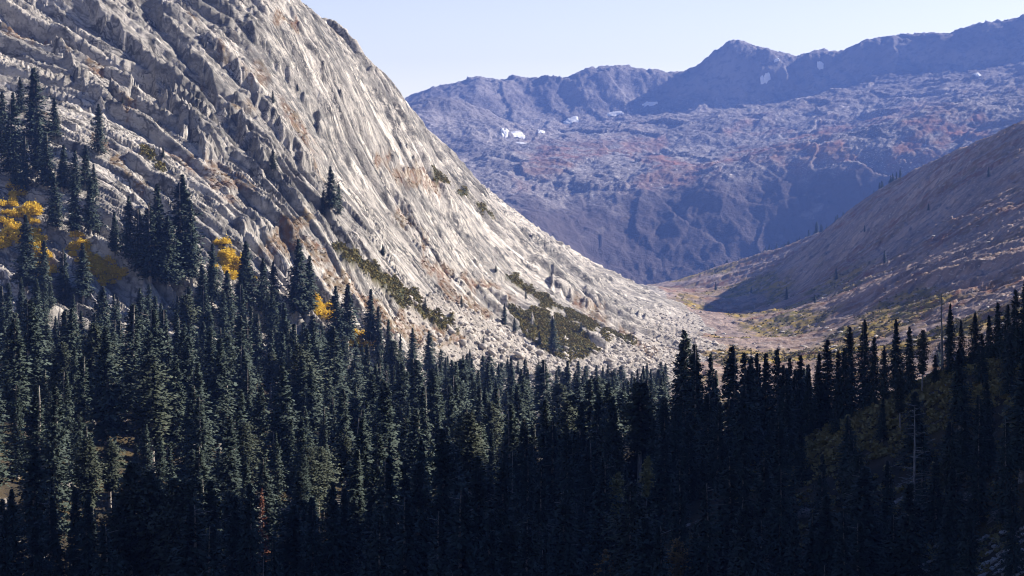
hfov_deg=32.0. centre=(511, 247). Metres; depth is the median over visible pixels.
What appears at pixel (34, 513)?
fir tree
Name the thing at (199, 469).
fir tree
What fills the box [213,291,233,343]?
fir tree
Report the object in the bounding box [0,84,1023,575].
forest
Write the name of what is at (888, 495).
fir tree
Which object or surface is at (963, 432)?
fir tree
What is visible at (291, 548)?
fir tree
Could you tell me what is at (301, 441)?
fir tree
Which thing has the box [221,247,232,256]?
golden shrub
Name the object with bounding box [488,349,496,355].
boulder
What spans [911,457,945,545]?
fir tree
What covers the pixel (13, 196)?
golden shrub
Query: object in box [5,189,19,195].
golden shrub
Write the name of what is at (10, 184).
golden shrub
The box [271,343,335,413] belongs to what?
pine tree
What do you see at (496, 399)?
fir tree
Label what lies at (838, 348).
meadow plants
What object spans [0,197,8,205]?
golden shrub
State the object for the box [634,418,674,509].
fir tree
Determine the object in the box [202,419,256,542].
fir tree
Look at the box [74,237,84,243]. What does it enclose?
golden shrub
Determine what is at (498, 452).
fir tree
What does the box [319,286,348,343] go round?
fir tree
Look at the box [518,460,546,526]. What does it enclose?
fir tree
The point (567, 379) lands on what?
fir tree
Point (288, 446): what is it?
fir tree
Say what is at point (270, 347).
fir tree
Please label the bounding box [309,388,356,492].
fir tree
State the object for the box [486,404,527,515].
fir tree
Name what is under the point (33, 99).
fir tree
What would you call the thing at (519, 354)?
boulder
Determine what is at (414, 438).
fir tree
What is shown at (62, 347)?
pine tree
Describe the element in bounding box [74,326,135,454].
fir tree
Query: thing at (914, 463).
dead snag
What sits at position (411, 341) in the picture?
fir tree
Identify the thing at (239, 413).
fir tree
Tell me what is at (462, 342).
boulder
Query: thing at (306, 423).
fir tree
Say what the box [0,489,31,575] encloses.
fir tree
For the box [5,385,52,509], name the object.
fir tree
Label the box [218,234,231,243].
golden shrub
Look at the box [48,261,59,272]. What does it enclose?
golden shrub
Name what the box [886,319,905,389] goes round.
fir tree
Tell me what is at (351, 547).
fir tree
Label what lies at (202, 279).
fir tree
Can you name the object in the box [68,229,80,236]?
golden shrub
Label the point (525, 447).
fir tree
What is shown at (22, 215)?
golden shrub
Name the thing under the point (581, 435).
fir tree
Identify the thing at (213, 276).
fir tree
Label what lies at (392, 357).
pine tree
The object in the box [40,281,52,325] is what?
fir tree
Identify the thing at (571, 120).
snow patch
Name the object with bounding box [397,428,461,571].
fir tree
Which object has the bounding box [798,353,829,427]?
fir tree
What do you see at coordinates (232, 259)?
golden shrub
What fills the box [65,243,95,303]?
fir tree
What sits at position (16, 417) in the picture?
fir tree
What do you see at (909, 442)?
fir tree
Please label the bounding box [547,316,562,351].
fir tree
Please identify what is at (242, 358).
fir tree
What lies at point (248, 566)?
fir tree
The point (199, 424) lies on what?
fir tree
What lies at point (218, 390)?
fir tree
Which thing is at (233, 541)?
fir tree
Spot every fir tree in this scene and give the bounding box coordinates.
[0,92,28,177]
[0,283,14,330]
[0,318,35,412]
[0,385,28,478]
[0,437,14,488]
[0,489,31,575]
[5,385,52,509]
[6,136,33,195]
[9,214,39,296]
[10,299,59,421]
[14,77,26,114]
[14,277,28,325]
[14,446,68,575]
[17,386,81,544]
[18,68,60,143]
[24,240,52,297]
[27,115,55,176]
[29,278,51,334]
[30,133,57,189]
[31,318,55,374]
[31,496,68,575]
[40,173,67,231]
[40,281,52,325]
[43,98,64,138]
[49,308,86,401]
[52,249,72,304]
[54,144,71,192]
[56,487,97,575]
[59,371,82,458]
[60,175,86,239]
[62,150,83,192]
[62,414,94,480]
[62,495,102,575]
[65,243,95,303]
[67,356,95,437]
[68,346,90,432]
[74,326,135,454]
[79,145,97,187]
[80,176,108,233]
[86,104,111,154]
[91,286,111,331]
[107,212,124,257]
[109,304,143,415]
[114,196,140,263]
[121,330,174,444]
[122,207,146,271]
[127,203,164,282]
[128,309,178,424]
[131,287,148,330]
[134,424,158,481]
[140,184,176,282]
[144,437,170,524]
[148,215,192,289]
[158,354,187,458]
[161,174,209,282]
[162,336,208,435]
[172,385,213,492]
[172,396,224,499]
[175,200,204,287]
[176,362,221,465]
[187,446,228,563]
[192,265,220,321]
[194,321,207,379]
[195,284,216,341]
[198,480,229,575]
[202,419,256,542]
[204,338,247,448]
[206,244,223,305]
[212,270,237,320]
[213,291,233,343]
[219,496,261,575]
[220,390,258,493]
[223,346,266,420]
[227,483,266,575]
[228,315,262,403]
[232,241,267,313]
[232,284,248,331]
[233,250,255,303]
[237,462,269,556]
[242,368,254,438]
[246,386,277,481]
[248,258,280,314]
[249,314,266,381]
[252,330,276,395]
[253,458,282,556]
[255,365,318,476]
[262,291,280,348]
[264,262,288,320]
[265,504,314,575]
[266,432,289,517]
[268,332,286,400]
[269,482,282,536]
[272,454,323,536]
[273,302,291,337]
[273,323,298,389]
[279,471,323,571]
[280,420,297,500]
[281,416,308,519]
[283,239,318,320]
[289,358,328,428]
[290,327,325,410]
[293,497,329,575]
[297,365,334,445]
[298,409,315,474]
[300,255,320,315]
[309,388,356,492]
[312,481,351,575]
[314,326,351,411]
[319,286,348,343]
[319,430,337,519]
[320,369,338,428]
[323,166,343,210]
[323,489,364,575]
[335,284,362,348]
[335,417,374,538]
[345,449,369,561]
[350,455,401,575]
[351,373,379,447]
[356,289,376,349]
[360,433,396,562]
[367,306,384,356]
[368,379,402,459]
[370,382,410,518]
[388,362,410,443]
[389,461,445,575]
[393,460,415,547]
[394,359,429,450]
[394,416,430,496]
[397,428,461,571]
[398,408,433,503]
[400,439,433,555]
[405,328,422,364]
[412,386,436,484]
[421,330,439,368]
[423,509,453,575]
[426,369,446,444]
[432,374,463,441]
[436,446,474,555]
[440,385,460,443]
[483,388,505,460]
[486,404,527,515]
[486,415,520,490]
[486,430,497,498]
[496,451,520,518]
[500,369,516,404]
[506,384,538,453]
[513,417,550,531]
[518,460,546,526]
[526,360,552,436]
[535,398,559,528]
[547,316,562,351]
[559,401,597,505]
[560,361,572,391]
[578,379,598,456]
[582,392,619,512]
[590,549,614,575]
[598,396,632,478]
[607,471,625,553]
[623,425,647,492]
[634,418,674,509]
[635,431,691,529]
[639,455,656,506]
[647,396,684,484]
[656,343,681,436]
[663,537,691,575]
[669,329,708,414]
[672,344,707,439]
[682,360,713,492]
[691,394,727,476]
[712,346,742,468]
[716,391,769,492]
[727,371,766,463]
[756,353,778,451]
[766,365,808,446]
[790,370,803,433]
[791,355,805,429]
[795,371,821,435]
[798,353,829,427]
[801,454,829,544]
[812,364,830,431]
[814,339,849,429]
[825,350,850,423]
[829,348,859,419]
[829,415,864,487]
[831,327,865,411]
[853,320,871,409]
[856,337,880,410]
[869,397,889,442]
[871,346,891,399]
[876,461,901,561]
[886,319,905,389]
[890,391,939,469]
[897,327,920,393]
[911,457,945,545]
[927,355,942,386]
[936,421,967,472]
[941,303,959,374]
[941,412,974,479]
[944,349,976,430]
[964,313,985,364]
[965,395,997,479]
[969,333,991,384]
[973,376,998,431]
[984,315,999,359]
[988,304,1014,359]
[989,482,1023,575]
[994,333,1019,396]
[996,289,1023,371]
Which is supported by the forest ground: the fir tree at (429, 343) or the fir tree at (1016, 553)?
the fir tree at (1016, 553)
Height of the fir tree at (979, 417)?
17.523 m
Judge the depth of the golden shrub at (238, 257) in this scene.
837.20 m
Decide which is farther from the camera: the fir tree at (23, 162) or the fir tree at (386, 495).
the fir tree at (23, 162)
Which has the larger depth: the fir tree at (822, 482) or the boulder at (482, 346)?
the boulder at (482, 346)
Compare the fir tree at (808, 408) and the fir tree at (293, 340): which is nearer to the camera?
the fir tree at (808, 408)
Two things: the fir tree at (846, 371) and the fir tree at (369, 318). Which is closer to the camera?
the fir tree at (846, 371)
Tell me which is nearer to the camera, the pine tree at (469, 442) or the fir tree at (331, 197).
the pine tree at (469, 442)
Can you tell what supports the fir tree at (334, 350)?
on the forest ground
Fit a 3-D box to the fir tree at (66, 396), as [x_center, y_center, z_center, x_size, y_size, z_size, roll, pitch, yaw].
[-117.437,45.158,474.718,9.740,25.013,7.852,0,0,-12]
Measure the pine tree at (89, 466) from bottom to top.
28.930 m
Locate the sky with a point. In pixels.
(420, 45)
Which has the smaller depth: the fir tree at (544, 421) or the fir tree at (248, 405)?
the fir tree at (544, 421)
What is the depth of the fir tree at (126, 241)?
804.43 m
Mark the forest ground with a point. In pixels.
(876, 465)
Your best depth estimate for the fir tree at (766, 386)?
478.95 m
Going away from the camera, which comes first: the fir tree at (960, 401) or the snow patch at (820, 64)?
the fir tree at (960, 401)
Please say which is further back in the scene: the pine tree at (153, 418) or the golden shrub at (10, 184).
the golden shrub at (10, 184)
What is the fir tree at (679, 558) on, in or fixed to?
on the forest ground
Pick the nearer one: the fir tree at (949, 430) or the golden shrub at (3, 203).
the fir tree at (949, 430)
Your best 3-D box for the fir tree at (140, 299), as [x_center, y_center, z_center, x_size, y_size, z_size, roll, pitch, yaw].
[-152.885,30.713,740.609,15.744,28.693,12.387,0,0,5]
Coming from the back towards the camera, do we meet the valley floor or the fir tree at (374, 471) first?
the valley floor
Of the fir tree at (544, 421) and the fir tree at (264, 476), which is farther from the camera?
the fir tree at (544, 421)
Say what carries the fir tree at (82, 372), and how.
on the forest ground
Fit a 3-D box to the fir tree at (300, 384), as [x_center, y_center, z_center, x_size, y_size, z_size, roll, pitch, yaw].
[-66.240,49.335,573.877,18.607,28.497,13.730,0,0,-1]
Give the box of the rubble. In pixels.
[403,225,1023,575]
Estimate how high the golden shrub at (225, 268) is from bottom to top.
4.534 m
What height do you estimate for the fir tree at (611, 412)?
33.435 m
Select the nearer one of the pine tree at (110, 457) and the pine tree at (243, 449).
the pine tree at (110, 457)
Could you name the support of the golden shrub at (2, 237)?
on the granite mountain at (186, 76)
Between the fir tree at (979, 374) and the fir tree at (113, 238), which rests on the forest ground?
the fir tree at (979, 374)
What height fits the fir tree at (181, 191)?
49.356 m
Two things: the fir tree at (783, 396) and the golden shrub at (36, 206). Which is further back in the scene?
the golden shrub at (36, 206)
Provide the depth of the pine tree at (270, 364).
678.32 m
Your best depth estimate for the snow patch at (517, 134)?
6238.99 m
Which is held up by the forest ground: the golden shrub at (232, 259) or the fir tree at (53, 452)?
the fir tree at (53, 452)
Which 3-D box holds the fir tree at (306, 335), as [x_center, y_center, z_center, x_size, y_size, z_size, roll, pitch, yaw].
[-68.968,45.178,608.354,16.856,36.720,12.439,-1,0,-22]
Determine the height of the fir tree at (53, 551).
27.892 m
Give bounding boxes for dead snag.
[897,403,930,532]
[930,292,952,369]
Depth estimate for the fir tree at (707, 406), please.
436.68 m
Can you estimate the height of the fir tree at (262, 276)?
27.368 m
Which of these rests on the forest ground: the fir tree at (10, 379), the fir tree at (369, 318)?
the fir tree at (10, 379)
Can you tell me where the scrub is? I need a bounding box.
[2,12,674,353]
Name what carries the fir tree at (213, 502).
on the forest ground
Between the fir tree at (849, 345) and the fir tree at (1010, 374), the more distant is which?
the fir tree at (849, 345)
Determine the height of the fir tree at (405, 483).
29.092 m
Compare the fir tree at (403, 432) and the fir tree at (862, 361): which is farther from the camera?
the fir tree at (403, 432)
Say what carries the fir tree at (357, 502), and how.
on the forest ground
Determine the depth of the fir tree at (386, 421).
475.12 m
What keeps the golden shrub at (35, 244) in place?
on the granite mountain at (186, 76)
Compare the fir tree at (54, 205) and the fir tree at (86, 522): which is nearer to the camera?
the fir tree at (86, 522)
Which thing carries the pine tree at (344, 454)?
on the forest ground
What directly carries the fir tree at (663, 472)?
on the forest ground
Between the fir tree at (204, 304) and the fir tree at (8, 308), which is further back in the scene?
the fir tree at (204, 304)
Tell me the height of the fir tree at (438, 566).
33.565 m
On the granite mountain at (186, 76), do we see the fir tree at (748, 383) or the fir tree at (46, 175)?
the fir tree at (46, 175)
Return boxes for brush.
[138,143,636,362]
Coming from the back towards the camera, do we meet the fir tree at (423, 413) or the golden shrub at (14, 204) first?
the golden shrub at (14, 204)
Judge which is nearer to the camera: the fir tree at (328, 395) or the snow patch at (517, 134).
the fir tree at (328, 395)
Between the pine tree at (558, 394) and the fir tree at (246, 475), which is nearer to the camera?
the fir tree at (246, 475)
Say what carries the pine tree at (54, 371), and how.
on the forest ground
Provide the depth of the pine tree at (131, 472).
334.12 m
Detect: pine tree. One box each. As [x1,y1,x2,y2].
[40,364,74,402]
[44,341,72,379]
[54,323,138,422]
[54,437,107,508]
[84,505,147,575]
[94,459,163,575]
[95,439,130,512]
[104,354,178,472]
[136,477,218,575]
[167,294,202,336]
[235,421,271,491]
[256,352,278,405]
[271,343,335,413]
[284,446,339,513]
[310,446,343,529]
[329,435,355,484]
[381,340,405,373]
[444,412,490,512]
[476,401,521,462]
[535,383,574,423]
[550,400,592,447]
[585,419,647,520]
[605,382,669,503]
[888,368,914,427]
[906,329,932,390]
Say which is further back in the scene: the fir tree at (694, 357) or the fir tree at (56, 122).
the fir tree at (56, 122)
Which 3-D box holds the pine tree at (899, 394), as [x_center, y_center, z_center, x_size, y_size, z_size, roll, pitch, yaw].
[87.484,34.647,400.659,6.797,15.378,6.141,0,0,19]
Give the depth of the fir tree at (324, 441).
475.10 m
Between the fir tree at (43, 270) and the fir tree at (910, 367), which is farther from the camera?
the fir tree at (43, 270)
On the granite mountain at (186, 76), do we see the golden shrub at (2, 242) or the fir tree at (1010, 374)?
the golden shrub at (2, 242)
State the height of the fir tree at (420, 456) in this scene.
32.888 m
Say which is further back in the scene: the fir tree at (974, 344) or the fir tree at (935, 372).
the fir tree at (974, 344)
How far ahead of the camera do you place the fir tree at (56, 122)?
888.83 m
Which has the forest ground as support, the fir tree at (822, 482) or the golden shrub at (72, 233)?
the fir tree at (822, 482)
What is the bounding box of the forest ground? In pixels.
[0,333,1023,575]
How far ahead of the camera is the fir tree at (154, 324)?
535.01 m
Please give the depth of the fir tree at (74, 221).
818.99 m
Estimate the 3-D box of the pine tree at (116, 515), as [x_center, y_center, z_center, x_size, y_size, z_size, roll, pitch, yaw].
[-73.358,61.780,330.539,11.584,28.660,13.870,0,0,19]
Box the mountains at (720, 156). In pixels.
[405,14,1023,284]
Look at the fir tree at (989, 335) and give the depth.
419.66 m
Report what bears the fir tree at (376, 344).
on the granite mountain at (186, 76)
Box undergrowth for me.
[725,344,1023,575]
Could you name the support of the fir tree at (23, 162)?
on the granite mountain at (186, 76)
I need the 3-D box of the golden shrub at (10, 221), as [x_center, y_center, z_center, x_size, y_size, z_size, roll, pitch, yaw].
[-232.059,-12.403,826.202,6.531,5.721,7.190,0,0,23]
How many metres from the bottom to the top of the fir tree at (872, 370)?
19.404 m
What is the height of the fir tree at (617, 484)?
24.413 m
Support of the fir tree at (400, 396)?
on the forest ground
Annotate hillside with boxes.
[658,120,1023,338]
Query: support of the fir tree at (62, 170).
on the granite mountain at (186, 76)
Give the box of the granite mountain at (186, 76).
[0,0,727,415]
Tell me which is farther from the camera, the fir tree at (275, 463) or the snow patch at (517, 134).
the snow patch at (517, 134)
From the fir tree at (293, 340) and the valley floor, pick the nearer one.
the fir tree at (293, 340)
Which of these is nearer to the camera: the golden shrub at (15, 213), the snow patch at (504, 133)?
the golden shrub at (15, 213)
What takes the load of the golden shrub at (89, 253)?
on the granite mountain at (186, 76)
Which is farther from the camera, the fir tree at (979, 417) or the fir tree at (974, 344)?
the fir tree at (974, 344)
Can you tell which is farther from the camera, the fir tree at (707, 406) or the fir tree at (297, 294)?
the fir tree at (297, 294)
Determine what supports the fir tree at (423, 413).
on the forest ground
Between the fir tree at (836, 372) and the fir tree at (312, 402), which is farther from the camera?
the fir tree at (312, 402)
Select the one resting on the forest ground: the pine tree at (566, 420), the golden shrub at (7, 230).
the pine tree at (566, 420)
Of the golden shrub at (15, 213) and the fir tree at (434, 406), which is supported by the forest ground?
the fir tree at (434, 406)
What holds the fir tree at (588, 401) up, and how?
on the forest ground
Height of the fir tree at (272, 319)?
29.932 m
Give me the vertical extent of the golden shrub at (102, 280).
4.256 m
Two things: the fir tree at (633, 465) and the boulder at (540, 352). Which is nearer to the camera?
the fir tree at (633, 465)
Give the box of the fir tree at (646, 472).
[639,455,656,506]
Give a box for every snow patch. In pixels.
[501,128,508,137]
[511,131,524,138]
[563,116,578,123]
[607,111,623,116]
[642,102,657,106]
[760,72,770,83]
[817,61,823,69]
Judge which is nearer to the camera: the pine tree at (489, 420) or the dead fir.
the dead fir
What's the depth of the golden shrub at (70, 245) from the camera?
816.99 m
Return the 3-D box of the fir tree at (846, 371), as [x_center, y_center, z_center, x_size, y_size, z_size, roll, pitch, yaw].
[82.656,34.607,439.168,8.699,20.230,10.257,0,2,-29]
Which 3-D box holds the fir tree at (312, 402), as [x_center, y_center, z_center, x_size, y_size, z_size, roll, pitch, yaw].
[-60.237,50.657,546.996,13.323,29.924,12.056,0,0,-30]
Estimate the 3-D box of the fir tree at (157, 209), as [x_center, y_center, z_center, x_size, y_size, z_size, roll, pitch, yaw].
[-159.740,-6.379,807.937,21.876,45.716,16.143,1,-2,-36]
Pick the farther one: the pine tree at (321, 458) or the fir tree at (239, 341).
the fir tree at (239, 341)
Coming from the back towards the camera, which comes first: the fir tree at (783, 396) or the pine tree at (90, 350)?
the pine tree at (90, 350)
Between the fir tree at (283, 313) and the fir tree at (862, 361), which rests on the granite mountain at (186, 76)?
the fir tree at (283, 313)
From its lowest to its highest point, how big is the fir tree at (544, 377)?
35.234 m
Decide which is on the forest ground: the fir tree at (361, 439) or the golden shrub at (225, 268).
the fir tree at (361, 439)
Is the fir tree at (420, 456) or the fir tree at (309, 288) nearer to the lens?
the fir tree at (420, 456)
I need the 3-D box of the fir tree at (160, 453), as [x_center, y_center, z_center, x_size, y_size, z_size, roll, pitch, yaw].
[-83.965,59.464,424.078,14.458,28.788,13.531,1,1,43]
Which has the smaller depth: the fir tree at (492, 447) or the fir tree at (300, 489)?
the fir tree at (300, 489)
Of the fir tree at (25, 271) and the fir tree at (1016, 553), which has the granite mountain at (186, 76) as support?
the fir tree at (25, 271)
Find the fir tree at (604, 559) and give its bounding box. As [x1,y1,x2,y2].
[590,549,614,575]
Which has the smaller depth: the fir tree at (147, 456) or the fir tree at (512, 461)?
the fir tree at (512, 461)
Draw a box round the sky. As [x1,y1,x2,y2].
[301,0,1023,98]
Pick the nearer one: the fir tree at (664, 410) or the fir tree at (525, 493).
the fir tree at (525, 493)
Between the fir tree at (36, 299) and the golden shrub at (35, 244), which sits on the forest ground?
the fir tree at (36, 299)
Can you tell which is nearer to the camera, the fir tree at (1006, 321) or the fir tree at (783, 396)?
the fir tree at (1006, 321)
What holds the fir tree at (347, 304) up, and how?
on the granite mountain at (186, 76)
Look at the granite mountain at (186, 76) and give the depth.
1001.33 m
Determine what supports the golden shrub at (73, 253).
on the granite mountain at (186, 76)
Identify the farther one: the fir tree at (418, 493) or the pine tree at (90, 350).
the pine tree at (90, 350)
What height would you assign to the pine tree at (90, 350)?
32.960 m
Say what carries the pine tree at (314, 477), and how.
on the forest ground
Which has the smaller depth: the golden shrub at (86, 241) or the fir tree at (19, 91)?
the golden shrub at (86, 241)
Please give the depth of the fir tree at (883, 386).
429.73 m
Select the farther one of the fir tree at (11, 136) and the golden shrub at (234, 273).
the fir tree at (11, 136)
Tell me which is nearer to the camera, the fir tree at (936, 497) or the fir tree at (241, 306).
the fir tree at (936, 497)
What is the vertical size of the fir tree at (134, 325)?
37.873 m
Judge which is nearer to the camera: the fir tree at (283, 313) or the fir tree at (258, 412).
the fir tree at (258, 412)
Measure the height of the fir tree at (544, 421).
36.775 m
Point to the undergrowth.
(823, 436)
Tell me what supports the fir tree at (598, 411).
on the forest ground
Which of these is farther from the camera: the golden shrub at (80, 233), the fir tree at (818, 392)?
the golden shrub at (80, 233)
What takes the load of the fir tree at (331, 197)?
on the granite mountain at (186, 76)
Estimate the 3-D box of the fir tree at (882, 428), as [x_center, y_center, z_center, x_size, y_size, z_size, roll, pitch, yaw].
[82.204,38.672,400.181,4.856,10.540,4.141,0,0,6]
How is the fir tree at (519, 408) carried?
on the forest ground
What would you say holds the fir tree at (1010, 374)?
on the forest ground
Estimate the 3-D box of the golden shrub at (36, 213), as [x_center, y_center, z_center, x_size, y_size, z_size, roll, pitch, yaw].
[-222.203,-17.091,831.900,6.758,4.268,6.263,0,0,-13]
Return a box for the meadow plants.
[670,259,1023,378]
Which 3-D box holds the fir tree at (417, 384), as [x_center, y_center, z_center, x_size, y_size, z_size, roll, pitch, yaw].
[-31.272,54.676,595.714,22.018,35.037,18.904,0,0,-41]
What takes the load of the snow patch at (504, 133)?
on the mountains at (720, 156)
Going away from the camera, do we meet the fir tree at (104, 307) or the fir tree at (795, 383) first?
the fir tree at (795, 383)
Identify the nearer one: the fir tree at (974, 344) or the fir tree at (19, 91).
the fir tree at (974, 344)
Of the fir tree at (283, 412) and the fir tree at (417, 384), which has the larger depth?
the fir tree at (417, 384)
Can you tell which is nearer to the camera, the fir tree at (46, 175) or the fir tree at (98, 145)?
the fir tree at (46, 175)
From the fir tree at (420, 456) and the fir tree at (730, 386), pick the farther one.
the fir tree at (730, 386)
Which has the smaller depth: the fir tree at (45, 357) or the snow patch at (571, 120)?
the fir tree at (45, 357)
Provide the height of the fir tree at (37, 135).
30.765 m
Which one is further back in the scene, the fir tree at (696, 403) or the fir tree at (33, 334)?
the fir tree at (33, 334)
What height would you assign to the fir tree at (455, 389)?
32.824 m
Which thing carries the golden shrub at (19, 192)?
on the granite mountain at (186, 76)
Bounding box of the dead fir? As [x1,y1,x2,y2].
[256,488,271,573]
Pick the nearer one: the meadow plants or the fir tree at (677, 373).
the fir tree at (677, 373)
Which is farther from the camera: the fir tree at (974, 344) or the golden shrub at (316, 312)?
the golden shrub at (316, 312)
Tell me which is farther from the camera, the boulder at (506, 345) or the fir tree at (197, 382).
the boulder at (506, 345)
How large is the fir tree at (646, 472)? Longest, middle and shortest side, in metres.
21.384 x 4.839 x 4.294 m
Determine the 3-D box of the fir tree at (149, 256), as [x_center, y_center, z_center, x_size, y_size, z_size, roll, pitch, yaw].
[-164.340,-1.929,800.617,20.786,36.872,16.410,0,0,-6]
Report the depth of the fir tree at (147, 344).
524.42 m
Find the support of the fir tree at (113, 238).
on the granite mountain at (186, 76)
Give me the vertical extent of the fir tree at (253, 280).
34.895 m
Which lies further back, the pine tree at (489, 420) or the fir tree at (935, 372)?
the pine tree at (489, 420)
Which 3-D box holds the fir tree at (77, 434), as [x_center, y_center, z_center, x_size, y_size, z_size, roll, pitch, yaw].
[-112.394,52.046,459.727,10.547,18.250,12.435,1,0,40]
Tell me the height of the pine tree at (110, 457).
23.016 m
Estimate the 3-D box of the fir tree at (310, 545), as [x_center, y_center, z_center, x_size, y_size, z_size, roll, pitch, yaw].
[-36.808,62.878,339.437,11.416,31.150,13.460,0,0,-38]
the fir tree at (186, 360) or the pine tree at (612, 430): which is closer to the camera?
the pine tree at (612, 430)
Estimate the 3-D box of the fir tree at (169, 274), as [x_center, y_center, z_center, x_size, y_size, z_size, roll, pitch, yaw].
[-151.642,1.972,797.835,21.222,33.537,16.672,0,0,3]
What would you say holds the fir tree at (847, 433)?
on the forest ground
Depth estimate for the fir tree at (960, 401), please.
379.35 m
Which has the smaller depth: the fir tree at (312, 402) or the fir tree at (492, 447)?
the fir tree at (492, 447)
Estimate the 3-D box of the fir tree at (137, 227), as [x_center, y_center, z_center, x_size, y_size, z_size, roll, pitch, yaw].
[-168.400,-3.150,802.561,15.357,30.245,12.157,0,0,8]
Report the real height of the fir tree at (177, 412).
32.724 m
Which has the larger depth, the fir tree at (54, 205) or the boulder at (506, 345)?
the boulder at (506, 345)
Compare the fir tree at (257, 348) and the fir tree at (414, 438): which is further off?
the fir tree at (257, 348)
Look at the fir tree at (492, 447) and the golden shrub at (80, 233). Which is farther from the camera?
the golden shrub at (80, 233)
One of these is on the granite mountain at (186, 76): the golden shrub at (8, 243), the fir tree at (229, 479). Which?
the golden shrub at (8, 243)
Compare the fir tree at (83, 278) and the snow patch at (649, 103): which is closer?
the fir tree at (83, 278)
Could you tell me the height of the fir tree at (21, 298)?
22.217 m
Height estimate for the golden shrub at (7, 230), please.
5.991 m
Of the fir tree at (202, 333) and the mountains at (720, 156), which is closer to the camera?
the fir tree at (202, 333)
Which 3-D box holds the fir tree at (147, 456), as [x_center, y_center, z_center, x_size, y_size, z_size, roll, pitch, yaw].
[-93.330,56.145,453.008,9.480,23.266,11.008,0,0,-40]
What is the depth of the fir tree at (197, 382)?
499.25 m
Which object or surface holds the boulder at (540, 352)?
on the rubble
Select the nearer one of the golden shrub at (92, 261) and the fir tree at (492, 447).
the fir tree at (492, 447)
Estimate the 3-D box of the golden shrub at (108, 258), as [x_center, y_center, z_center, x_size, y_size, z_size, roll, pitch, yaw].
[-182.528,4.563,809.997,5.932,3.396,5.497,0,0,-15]
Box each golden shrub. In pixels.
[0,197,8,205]
[0,228,8,241]
[0,239,8,248]
[2,223,14,234]
[3,215,18,226]
[4,241,13,246]
[5,179,13,187]
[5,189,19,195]
[6,208,22,216]
[8,194,18,201]
[9,201,19,205]
[17,188,27,195]
[18,205,30,217]
[28,208,41,214]
[29,202,43,211]
[31,238,41,250]
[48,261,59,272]
[65,237,77,249]
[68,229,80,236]
[69,249,77,255]
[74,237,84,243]
[75,230,84,236]
[78,239,90,248]
[85,248,93,257]
[87,255,96,263]
[96,274,110,282]
[103,255,111,261]
[115,266,128,275]
[213,237,220,244]
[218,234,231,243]
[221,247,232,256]
[222,266,231,273]
[226,252,236,263]
[230,270,237,277]
[233,252,241,263]
[314,308,326,314]
[317,300,325,307]
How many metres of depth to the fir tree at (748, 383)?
444.20 m
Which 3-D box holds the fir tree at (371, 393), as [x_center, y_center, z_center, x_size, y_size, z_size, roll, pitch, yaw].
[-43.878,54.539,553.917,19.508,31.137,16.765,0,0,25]
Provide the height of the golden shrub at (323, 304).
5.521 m
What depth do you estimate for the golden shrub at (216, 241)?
845.56 m
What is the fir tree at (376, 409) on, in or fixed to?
on the forest ground
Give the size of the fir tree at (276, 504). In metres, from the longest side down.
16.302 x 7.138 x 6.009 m
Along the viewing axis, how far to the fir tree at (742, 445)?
409.99 m
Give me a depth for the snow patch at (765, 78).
7177.64 m
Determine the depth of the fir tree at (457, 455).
421.45 m
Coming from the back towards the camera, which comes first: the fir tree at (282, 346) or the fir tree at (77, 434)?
the fir tree at (282, 346)
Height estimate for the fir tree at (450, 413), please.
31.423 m
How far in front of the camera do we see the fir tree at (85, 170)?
855.92 m
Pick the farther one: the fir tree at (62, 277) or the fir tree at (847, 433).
the fir tree at (62, 277)
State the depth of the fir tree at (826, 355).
449.53 m
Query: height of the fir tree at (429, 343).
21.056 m
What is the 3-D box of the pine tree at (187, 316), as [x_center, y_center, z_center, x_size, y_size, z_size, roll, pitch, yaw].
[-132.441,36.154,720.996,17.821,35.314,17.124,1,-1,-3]
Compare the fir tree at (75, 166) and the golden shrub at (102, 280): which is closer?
the golden shrub at (102, 280)
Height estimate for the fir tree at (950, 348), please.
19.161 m
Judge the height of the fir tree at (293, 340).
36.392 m
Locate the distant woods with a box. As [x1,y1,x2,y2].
[707,167,990,302]
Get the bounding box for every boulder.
[458,339,465,345]
[478,343,486,349]
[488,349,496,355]
[503,342,510,347]
[514,351,524,357]
[536,350,544,354]
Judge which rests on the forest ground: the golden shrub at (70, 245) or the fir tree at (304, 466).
the fir tree at (304, 466)
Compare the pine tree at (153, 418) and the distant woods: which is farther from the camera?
the distant woods
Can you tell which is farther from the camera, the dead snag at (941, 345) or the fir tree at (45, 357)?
the fir tree at (45, 357)
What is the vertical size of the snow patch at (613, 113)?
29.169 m
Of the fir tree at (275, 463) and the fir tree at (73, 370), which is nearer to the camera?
the fir tree at (275, 463)
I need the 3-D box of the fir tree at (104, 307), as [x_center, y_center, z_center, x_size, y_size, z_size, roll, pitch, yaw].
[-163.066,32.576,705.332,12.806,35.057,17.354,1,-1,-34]
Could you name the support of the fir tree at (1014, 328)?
on the forest ground
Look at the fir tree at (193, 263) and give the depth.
806.62 m
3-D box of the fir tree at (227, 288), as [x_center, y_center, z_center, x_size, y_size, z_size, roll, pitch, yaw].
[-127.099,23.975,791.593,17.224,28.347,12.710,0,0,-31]
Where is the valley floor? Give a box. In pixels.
[647,279,987,399]
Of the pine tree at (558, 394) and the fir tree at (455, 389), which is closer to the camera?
the fir tree at (455, 389)
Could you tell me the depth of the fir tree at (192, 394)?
473.23 m

